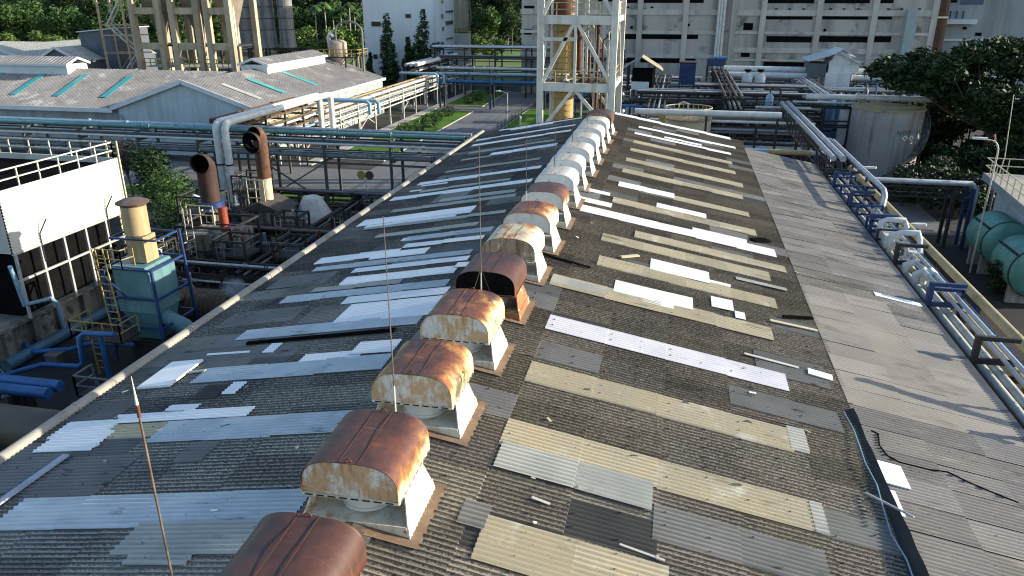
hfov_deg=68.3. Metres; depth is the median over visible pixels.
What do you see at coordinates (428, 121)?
ball shrub
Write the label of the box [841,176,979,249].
road pipe bridge
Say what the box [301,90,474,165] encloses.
path
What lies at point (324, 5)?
palm tree
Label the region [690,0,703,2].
window
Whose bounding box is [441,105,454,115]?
ball shrub
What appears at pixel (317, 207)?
tank
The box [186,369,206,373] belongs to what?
white offcut
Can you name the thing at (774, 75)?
insulated pipe
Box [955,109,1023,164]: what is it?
dark tree
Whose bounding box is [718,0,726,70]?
vertical pipe
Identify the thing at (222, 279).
pipe rack
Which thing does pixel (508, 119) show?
wire fence
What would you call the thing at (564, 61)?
distillation column
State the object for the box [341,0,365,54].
forest tree
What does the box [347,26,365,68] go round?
forest tree
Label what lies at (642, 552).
white offcut
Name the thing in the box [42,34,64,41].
forest tree
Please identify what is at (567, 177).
roof ventilator
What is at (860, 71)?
insulated pipe
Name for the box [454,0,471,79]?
tan silo
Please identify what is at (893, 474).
white offcut
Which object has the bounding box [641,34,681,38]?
window
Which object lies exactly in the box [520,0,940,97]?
factory block
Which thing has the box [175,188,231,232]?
open frame
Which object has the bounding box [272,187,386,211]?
pipe rack
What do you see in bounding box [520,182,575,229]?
roof ventilator
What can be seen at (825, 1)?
window
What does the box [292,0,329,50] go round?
forest tree
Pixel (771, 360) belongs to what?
white offcut
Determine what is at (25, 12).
forest tree
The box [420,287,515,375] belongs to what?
roof ventilator
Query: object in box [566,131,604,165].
roof ventilator
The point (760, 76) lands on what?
vertical drum
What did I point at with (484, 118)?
road
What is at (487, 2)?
forest tree
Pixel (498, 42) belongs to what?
forest tree
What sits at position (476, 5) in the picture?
forest tree
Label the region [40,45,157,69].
shed
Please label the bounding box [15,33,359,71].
forest floor
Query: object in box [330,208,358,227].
open frame
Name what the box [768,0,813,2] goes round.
window
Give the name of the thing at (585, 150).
roof ventilator
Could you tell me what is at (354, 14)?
palm tree
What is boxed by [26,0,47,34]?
forest tree
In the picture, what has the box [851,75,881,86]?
insulated pipe
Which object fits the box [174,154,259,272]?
elbow stack
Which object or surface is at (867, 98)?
insulated pipe
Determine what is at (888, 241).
valve station
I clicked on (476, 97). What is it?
ball shrub
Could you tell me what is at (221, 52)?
forest tree
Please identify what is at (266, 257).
pipe rack
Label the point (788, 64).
window
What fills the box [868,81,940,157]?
pipe rack
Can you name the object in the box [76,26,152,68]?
grey shed
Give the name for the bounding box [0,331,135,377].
blue pipe run
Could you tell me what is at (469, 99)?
ball shrub
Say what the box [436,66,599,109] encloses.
pipe rack
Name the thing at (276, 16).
forest tree
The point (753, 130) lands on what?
pipe rack
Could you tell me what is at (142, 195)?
kerb
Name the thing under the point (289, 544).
roof ventilator
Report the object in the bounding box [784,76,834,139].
pipe rack
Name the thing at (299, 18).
forest tree
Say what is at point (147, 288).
burner tower
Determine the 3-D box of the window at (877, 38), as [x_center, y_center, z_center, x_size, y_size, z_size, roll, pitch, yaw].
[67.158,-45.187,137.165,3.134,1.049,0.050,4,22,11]
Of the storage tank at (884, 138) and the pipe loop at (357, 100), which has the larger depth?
the pipe loop at (357, 100)
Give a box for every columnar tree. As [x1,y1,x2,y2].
[365,51,375,73]
[378,12,400,86]
[401,36,420,80]
[409,9,443,88]
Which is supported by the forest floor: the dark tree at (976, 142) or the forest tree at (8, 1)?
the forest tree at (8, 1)
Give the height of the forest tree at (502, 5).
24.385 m
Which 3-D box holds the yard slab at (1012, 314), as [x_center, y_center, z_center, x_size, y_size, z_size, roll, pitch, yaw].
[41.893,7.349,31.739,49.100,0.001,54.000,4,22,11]
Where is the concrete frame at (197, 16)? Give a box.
[95,0,262,109]
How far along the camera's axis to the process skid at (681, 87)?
111.13 m
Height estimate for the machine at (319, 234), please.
2.800 m
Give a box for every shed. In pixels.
[0,39,80,55]
[0,41,35,44]
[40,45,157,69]
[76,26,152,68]
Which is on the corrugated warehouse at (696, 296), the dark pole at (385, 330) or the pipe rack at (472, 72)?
the dark pole at (385, 330)
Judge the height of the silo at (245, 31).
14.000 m
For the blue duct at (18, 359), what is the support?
on the yard slab at (65, 397)
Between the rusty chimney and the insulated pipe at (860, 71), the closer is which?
the insulated pipe at (860, 71)
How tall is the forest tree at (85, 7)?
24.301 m
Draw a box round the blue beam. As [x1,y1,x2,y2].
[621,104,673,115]
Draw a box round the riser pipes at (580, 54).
[556,25,610,115]
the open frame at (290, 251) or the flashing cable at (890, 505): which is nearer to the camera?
the flashing cable at (890, 505)
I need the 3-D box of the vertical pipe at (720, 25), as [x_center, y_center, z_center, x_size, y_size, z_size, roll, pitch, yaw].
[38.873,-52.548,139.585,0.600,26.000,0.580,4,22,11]
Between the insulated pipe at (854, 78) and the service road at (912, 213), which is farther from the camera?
the insulated pipe at (854, 78)
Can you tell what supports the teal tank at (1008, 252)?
on the yard slab at (1012, 314)
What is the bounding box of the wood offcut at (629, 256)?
[620,254,639,257]
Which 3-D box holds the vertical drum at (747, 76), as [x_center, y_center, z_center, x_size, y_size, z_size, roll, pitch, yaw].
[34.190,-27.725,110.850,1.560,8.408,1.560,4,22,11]
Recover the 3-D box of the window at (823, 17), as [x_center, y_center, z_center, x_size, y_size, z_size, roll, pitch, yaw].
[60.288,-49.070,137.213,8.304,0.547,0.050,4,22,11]
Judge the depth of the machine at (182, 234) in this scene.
53.99 m
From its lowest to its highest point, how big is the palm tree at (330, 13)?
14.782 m
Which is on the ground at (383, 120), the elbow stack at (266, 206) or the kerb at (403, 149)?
the kerb at (403, 149)
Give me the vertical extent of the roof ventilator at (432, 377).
1.716 m
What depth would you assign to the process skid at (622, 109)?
95.15 m
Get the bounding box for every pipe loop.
[322,98,380,114]
[399,72,444,83]
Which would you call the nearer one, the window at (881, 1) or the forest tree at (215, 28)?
the window at (881, 1)
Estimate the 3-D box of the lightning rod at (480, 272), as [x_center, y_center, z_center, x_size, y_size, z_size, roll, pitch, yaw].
[-0.742,-1.373,21.853,1.368,5.457,0.624,7,22,17]
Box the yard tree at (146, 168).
[128,144,174,206]
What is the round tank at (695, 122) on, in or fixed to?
on the ground at (383, 120)
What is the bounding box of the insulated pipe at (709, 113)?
[635,108,781,154]
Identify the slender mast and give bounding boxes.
[991,95,1013,194]
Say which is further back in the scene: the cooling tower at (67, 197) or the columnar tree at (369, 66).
the columnar tree at (369, 66)
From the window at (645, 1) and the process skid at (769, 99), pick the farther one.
the window at (645, 1)
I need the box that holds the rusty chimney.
[932,0,950,53]
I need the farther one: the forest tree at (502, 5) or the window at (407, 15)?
the forest tree at (502, 5)
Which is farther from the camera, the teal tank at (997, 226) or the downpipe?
the teal tank at (997, 226)
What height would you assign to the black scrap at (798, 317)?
0.307 m
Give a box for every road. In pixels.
[118,160,416,196]
[371,92,547,172]
[399,105,481,110]
[857,200,948,231]
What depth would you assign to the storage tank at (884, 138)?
79.03 m
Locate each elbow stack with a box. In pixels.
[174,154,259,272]
[239,126,299,247]
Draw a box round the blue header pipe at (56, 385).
[0,374,64,407]
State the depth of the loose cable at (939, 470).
19.77 m
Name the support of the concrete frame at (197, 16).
on the ground at (383, 120)
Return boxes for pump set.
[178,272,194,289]
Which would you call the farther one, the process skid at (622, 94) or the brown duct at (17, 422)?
the process skid at (622, 94)
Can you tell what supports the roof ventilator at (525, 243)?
on the corrugated warehouse at (696, 296)
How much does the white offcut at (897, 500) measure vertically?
0.082 m
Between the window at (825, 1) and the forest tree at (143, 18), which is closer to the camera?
the window at (825, 1)
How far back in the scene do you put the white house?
109.24 m
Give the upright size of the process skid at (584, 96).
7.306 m
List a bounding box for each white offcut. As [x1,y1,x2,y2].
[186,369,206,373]
[531,496,549,504]
[620,543,664,561]
[744,352,798,368]
[808,368,832,380]
[873,292,921,306]
[877,460,910,489]
[890,490,905,517]
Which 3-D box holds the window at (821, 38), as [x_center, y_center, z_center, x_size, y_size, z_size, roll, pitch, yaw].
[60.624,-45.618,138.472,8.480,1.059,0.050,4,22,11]
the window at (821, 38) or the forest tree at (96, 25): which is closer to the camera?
the window at (821, 38)
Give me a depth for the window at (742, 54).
142.76 m
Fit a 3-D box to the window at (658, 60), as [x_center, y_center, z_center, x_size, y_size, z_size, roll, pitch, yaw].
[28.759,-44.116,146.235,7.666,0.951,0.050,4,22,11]
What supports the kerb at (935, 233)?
on the ground at (383, 120)
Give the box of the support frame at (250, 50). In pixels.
[242,47,320,62]
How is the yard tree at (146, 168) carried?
on the yard slab at (65, 397)
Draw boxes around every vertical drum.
[741,69,752,97]
[752,69,765,97]
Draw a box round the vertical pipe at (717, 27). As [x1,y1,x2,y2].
[712,0,720,70]
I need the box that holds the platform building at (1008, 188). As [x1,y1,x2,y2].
[982,157,1023,224]
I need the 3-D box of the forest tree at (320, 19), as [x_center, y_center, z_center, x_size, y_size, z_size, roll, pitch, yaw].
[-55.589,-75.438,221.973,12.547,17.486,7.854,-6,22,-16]
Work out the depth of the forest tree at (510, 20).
254.91 m
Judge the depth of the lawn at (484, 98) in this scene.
142.59 m
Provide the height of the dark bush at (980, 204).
3.888 m
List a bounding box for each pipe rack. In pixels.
[0,116,471,201]
[171,256,280,291]
[190,219,334,259]
[209,97,321,188]
[233,197,372,292]
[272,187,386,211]
[277,63,471,164]
[404,53,457,104]
[432,44,626,97]
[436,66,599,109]
[543,73,702,104]
[636,88,801,140]
[645,73,671,118]
[649,115,814,160]
[695,81,807,141]
[709,71,1003,89]
[710,66,745,139]
[760,86,1007,141]
[783,93,1020,163]
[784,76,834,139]
[787,100,858,164]
[812,137,1023,428]
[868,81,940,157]
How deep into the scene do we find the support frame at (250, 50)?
155.07 m
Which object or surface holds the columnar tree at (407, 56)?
on the ground at (383, 120)
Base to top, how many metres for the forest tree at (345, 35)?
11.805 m
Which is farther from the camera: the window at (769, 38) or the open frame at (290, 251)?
the window at (769, 38)
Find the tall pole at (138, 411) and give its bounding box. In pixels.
[131,376,172,575]
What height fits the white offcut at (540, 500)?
0.088 m
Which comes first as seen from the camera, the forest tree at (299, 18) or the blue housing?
the blue housing
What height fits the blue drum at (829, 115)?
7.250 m
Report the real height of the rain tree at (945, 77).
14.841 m
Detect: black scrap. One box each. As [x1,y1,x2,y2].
[542,253,590,267]
[749,237,771,241]
[782,315,813,319]
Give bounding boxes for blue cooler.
[704,56,727,96]
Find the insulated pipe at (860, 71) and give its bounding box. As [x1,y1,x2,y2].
[855,68,867,84]
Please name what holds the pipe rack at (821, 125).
on the ground at (383, 120)
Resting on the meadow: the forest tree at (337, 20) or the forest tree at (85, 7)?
the forest tree at (337, 20)
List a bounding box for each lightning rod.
[383,216,407,413]
[474,159,505,333]
[526,115,526,200]
[554,109,555,165]
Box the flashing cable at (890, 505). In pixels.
[844,412,914,575]
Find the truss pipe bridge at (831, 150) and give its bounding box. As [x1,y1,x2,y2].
[755,101,846,180]
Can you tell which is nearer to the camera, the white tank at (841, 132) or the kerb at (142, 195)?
the kerb at (142, 195)
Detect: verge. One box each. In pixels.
[122,184,228,195]
[279,193,376,202]
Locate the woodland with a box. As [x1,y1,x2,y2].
[41,0,521,44]
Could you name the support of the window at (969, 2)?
in the annex building at (978, 19)
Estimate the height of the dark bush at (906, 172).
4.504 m
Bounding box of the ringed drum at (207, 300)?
[177,287,236,322]
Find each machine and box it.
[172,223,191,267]
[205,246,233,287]
[225,195,241,221]
[251,232,272,260]
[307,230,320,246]
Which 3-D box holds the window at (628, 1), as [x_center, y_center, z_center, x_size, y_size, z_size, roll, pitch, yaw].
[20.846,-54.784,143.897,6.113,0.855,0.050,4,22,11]
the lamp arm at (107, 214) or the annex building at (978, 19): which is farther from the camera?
the annex building at (978, 19)
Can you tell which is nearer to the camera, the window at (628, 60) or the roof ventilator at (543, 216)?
the roof ventilator at (543, 216)
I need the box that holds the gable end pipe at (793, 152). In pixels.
[747,148,830,166]
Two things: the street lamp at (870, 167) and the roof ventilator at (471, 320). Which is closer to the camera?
the roof ventilator at (471, 320)
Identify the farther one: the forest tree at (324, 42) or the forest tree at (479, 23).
the forest tree at (479, 23)
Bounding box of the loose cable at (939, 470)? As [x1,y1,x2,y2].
[871,430,1018,502]
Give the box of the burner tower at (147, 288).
[68,197,197,373]
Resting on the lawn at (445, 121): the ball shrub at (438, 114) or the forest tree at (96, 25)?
the ball shrub at (438, 114)
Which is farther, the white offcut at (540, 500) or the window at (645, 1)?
the window at (645, 1)
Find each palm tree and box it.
[308,5,322,50]
[317,2,331,54]
[326,11,339,28]
[333,9,347,25]
[342,2,356,65]
[347,12,359,66]
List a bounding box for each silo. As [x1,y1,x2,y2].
[239,0,253,47]
[256,0,277,47]
[276,0,296,47]
[317,20,367,71]
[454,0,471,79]
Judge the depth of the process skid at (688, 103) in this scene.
86.64 m
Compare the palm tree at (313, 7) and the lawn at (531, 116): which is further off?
the palm tree at (313, 7)
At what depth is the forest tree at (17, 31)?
193.63 m
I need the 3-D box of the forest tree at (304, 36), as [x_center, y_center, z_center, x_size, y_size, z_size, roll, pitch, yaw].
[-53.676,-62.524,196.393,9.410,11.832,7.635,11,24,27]
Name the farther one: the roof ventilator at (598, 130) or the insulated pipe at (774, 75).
the insulated pipe at (774, 75)
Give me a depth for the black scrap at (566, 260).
29.12 m
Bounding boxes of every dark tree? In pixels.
[891,102,979,165]
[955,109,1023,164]
[995,153,1023,174]
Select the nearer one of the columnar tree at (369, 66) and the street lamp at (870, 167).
the street lamp at (870, 167)
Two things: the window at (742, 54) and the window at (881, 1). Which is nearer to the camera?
the window at (881, 1)
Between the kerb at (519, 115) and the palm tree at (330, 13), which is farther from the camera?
the palm tree at (330, 13)
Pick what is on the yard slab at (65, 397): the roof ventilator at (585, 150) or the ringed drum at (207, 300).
the ringed drum at (207, 300)
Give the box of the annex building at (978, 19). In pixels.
[942,0,1023,98]
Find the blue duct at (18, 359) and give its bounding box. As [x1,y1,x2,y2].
[0,300,119,371]
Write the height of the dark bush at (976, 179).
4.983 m
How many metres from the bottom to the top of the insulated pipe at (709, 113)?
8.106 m
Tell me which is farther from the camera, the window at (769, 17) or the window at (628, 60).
the window at (628, 60)
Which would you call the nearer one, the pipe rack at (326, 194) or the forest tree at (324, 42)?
the pipe rack at (326, 194)
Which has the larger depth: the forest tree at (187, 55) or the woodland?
the woodland
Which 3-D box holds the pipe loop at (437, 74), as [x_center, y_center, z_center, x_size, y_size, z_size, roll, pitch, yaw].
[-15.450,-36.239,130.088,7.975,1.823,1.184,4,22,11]
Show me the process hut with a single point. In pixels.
(643, 77)
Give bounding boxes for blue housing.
[677,60,696,105]
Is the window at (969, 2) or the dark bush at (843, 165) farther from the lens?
the window at (969, 2)
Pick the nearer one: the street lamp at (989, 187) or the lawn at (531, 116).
the street lamp at (989, 187)
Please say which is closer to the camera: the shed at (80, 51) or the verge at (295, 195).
the verge at (295, 195)
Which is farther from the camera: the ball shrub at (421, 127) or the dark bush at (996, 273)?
the ball shrub at (421, 127)
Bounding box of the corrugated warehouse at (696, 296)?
[0,112,1023,575]
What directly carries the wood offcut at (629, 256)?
on the corrugated warehouse at (696, 296)
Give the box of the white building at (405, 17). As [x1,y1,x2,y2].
[362,0,454,86]
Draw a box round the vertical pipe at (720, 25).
[715,0,723,70]
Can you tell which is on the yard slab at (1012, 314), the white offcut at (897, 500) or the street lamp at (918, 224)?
the street lamp at (918, 224)
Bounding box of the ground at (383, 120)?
[1,22,1004,536]
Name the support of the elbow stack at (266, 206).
on the yard slab at (65, 397)
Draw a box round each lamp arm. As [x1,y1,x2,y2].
[39,218,46,260]
[106,195,111,233]
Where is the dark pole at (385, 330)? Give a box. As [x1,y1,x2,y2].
[246,328,395,344]
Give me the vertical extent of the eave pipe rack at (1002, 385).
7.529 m
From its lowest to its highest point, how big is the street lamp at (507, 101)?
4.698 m
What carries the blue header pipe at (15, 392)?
on the yard slab at (65, 397)
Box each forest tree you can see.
[0,0,41,35]
[0,0,42,41]
[0,4,36,41]
[0,31,19,41]
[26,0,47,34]
[26,29,54,41]
[29,6,72,39]
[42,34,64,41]
[45,0,75,36]
[63,0,106,31]
[63,4,93,38]
[86,12,111,29]
[99,0,140,27]
[135,0,186,50]
[169,2,195,62]
[174,0,222,42]
[210,0,223,62]
[273,0,298,30]
[274,4,301,40]
[275,36,296,54]
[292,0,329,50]
[293,4,322,38]
[295,24,321,49]
[300,1,341,53]
[316,27,333,54]
[321,0,349,31]
[331,25,355,54]
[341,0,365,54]
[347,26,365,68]
[348,4,363,63]
[462,7,487,35]
[468,0,486,32]
[471,33,487,65]
[476,0,492,37]
[480,41,499,66]
[482,4,500,39]
[491,37,508,65]
[492,0,519,44]
[500,7,521,52]
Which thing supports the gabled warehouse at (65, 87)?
on the ground at (383, 120)
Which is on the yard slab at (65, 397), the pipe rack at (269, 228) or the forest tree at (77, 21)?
the pipe rack at (269, 228)
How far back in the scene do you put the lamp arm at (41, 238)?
41.32 m
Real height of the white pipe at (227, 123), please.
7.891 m
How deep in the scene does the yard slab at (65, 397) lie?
40.33 m
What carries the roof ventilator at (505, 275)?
on the corrugated warehouse at (696, 296)
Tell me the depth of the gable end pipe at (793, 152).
61.45 m
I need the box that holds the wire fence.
[489,107,521,129]
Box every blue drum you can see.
[818,100,835,160]
[831,100,844,138]
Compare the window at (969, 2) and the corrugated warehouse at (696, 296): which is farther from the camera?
the window at (969, 2)
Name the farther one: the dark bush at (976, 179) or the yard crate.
the dark bush at (976, 179)
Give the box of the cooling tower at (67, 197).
[0,137,127,362]
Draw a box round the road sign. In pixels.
[357,171,373,191]
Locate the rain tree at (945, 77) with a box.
[862,34,1023,184]
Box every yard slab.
[0,196,351,451]
[900,246,1023,426]
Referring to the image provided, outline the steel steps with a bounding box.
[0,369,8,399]
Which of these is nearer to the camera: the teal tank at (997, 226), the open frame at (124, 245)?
the open frame at (124, 245)
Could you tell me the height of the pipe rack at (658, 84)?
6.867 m
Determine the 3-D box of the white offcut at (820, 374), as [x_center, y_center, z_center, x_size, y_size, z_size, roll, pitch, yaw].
[9.756,2.735,23.900,0.750,0.177,0.400,7,22,16]
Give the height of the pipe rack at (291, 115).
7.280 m
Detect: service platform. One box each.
[157,238,198,283]
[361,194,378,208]
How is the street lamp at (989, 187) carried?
on the yard slab at (1012, 314)
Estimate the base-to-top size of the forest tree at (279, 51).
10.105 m
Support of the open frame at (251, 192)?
on the yard slab at (65, 397)
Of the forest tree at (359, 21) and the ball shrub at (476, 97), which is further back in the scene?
the forest tree at (359, 21)
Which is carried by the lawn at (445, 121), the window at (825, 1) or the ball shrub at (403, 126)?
the ball shrub at (403, 126)
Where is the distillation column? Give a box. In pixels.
[549,0,574,120]
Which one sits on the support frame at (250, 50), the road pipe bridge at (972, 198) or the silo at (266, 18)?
the silo at (266, 18)
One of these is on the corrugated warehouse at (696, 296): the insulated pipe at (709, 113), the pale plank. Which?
the pale plank
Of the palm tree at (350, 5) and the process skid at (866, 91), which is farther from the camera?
the palm tree at (350, 5)
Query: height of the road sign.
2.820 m
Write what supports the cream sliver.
on the corrugated warehouse at (696, 296)
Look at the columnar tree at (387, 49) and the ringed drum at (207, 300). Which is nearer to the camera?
the ringed drum at (207, 300)
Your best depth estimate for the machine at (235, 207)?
59.66 m
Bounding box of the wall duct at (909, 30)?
[899,10,919,56]
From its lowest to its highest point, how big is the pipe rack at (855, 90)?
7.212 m
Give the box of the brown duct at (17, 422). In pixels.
[0,403,61,446]
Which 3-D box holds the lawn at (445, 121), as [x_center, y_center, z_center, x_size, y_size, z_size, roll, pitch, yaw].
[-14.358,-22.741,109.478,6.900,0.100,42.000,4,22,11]
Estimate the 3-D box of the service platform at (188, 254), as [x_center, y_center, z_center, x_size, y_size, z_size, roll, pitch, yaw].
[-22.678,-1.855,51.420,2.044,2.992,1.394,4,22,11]
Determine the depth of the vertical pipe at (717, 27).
141.11 m
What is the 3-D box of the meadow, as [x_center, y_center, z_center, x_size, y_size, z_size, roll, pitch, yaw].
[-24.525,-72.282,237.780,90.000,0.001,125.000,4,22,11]
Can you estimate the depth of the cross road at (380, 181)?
81.67 m
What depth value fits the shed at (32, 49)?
134.53 m
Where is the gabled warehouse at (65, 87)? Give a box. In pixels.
[0,49,385,157]
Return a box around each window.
[371,21,381,26]
[405,13,411,18]
[445,20,452,25]
[608,0,637,2]
[625,34,635,38]
[625,58,634,62]
[640,58,679,62]
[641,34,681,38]
[644,0,682,2]
[687,34,697,38]
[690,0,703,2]
[741,53,749,56]
[743,23,752,29]
[763,62,803,66]
[766,36,811,41]
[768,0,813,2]
[768,16,812,19]
[819,36,867,42]
[822,16,868,19]
[824,0,869,2]
[874,36,891,41]
[878,16,891,19]
[880,0,893,2]
[960,0,983,4]
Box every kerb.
[124,184,228,198]
[333,110,473,161]
[443,90,509,106]
[502,109,535,128]
[921,231,961,235]
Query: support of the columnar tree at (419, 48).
on the ground at (383, 120)
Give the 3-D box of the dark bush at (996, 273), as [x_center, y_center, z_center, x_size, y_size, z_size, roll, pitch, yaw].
[32.860,-0.701,49.162,3.525,2.483,3.196,18,27,38]
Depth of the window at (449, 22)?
166.37 m
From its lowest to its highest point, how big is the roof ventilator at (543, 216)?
1.716 m
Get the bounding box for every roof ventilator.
[218,512,366,575]
[300,408,446,548]
[371,337,487,445]
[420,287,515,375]
[455,250,536,324]
[482,222,552,285]
[503,199,565,255]
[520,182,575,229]
[535,166,584,209]
[547,152,591,192]
[557,141,598,177]
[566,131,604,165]
[573,122,609,154]
[580,115,613,144]
[586,108,617,135]
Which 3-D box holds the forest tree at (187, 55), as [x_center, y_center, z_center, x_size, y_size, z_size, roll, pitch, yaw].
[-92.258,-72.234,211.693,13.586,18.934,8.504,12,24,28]
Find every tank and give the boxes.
[297,194,331,227]
[659,104,712,132]
[835,105,849,144]
[845,99,930,177]
[966,211,1023,274]
[990,235,1023,303]
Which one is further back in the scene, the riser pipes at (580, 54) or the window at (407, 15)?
the window at (407, 15)
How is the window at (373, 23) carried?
in the white building at (405, 17)
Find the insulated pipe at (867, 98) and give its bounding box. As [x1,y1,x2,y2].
[805,94,997,167]
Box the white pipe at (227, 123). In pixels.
[221,92,335,204]
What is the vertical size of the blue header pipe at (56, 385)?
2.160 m
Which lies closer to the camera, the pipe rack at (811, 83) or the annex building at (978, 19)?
the pipe rack at (811, 83)
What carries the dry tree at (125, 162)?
on the yard slab at (65, 397)
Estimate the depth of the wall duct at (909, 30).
134.44 m
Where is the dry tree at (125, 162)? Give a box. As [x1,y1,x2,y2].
[110,137,143,196]
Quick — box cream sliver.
[770,319,817,331]
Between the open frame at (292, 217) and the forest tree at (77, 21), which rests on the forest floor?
the forest tree at (77, 21)
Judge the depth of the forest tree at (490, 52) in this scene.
203.61 m
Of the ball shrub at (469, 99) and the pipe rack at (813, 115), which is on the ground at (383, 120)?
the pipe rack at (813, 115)
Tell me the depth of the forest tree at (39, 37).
180.70 m
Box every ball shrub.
[395,120,411,130]
[412,119,425,130]
[419,113,439,127]
[431,111,443,120]
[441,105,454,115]
[463,93,474,103]
[474,94,482,100]
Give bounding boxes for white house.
[801,46,860,121]
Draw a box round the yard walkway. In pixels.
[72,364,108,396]
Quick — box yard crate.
[43,351,65,362]
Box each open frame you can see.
[121,235,183,283]
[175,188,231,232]
[211,231,262,287]
[230,169,274,208]
[270,209,310,239]
[271,231,318,263]
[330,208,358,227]
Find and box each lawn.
[348,110,471,151]
[446,90,507,105]
[503,110,588,128]
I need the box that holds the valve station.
[876,217,939,291]
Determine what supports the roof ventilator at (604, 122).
on the corrugated warehouse at (696, 296)
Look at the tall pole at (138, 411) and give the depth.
12.77 m
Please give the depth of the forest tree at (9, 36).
183.89 m
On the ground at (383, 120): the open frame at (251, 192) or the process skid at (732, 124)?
the process skid at (732, 124)
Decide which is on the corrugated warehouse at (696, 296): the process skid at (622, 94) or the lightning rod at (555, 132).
the lightning rod at (555, 132)
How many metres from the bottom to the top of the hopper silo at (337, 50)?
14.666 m
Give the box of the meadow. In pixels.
[346,49,520,80]
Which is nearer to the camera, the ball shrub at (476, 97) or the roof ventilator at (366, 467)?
the roof ventilator at (366, 467)
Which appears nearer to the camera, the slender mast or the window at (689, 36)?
the slender mast
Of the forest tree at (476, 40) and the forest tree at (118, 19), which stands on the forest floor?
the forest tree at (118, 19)
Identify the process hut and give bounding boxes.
[623,55,663,111]
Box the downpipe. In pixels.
[8,265,65,328]
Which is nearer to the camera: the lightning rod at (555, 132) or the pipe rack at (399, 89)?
the lightning rod at (555, 132)
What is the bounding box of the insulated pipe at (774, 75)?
[720,71,807,111]
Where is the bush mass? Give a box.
[141,164,227,251]
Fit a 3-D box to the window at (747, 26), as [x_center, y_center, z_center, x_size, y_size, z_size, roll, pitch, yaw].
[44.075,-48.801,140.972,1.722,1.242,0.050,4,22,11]
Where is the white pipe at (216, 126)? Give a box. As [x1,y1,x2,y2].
[212,93,324,204]
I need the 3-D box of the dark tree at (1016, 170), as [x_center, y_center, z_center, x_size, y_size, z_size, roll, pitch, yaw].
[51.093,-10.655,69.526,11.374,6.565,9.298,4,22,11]
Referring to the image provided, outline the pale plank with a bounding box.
[0,454,68,504]
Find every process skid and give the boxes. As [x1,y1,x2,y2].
[573,92,591,116]
[597,77,634,115]
[597,90,630,114]
[673,77,713,108]
[678,101,704,109]
[722,96,761,140]
[732,87,784,141]
[856,82,885,102]
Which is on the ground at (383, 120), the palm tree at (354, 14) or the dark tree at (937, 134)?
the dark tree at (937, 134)
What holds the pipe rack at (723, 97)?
on the ground at (383, 120)
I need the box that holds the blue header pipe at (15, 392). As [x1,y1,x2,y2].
[0,382,52,405]
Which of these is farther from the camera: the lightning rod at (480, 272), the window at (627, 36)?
the window at (627, 36)
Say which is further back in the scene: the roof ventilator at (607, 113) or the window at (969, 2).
the window at (969, 2)
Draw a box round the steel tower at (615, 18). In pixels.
[536,0,626,122]
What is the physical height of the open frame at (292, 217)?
4.066 m
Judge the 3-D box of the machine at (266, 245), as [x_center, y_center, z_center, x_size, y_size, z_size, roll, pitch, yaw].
[-16.797,-2.271,52.207,2.048,3.200,1.300,4,22,11]
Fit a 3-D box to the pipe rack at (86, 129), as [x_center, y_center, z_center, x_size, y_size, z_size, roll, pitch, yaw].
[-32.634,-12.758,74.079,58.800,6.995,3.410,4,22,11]
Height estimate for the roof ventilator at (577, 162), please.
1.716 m
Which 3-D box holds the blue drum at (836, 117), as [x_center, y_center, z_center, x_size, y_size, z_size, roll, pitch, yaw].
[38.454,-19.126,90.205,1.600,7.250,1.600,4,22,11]
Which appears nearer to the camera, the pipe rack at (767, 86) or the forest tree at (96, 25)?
the pipe rack at (767, 86)
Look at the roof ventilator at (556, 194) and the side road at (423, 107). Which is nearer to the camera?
the roof ventilator at (556, 194)
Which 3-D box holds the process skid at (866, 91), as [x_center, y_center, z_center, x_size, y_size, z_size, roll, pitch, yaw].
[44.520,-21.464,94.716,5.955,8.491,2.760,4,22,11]
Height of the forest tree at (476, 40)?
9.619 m
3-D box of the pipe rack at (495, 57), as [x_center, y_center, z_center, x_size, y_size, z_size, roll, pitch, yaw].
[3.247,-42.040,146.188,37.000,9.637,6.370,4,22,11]
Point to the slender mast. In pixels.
(1007, 135)
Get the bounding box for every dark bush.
[831,158,849,171]
[883,155,960,205]
[914,160,995,215]
[955,187,994,217]
[984,259,1006,293]
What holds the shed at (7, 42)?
on the ground at (383, 120)
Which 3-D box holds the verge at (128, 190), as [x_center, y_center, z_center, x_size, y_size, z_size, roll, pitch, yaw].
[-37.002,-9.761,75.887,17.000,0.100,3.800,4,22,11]
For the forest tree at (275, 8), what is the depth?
238.69 m
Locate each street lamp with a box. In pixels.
[496,90,507,120]
[847,166,876,188]
[899,223,926,226]
[969,137,998,272]
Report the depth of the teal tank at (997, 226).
52.60 m
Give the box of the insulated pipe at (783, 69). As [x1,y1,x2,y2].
[722,65,805,106]
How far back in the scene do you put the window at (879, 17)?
135.85 m

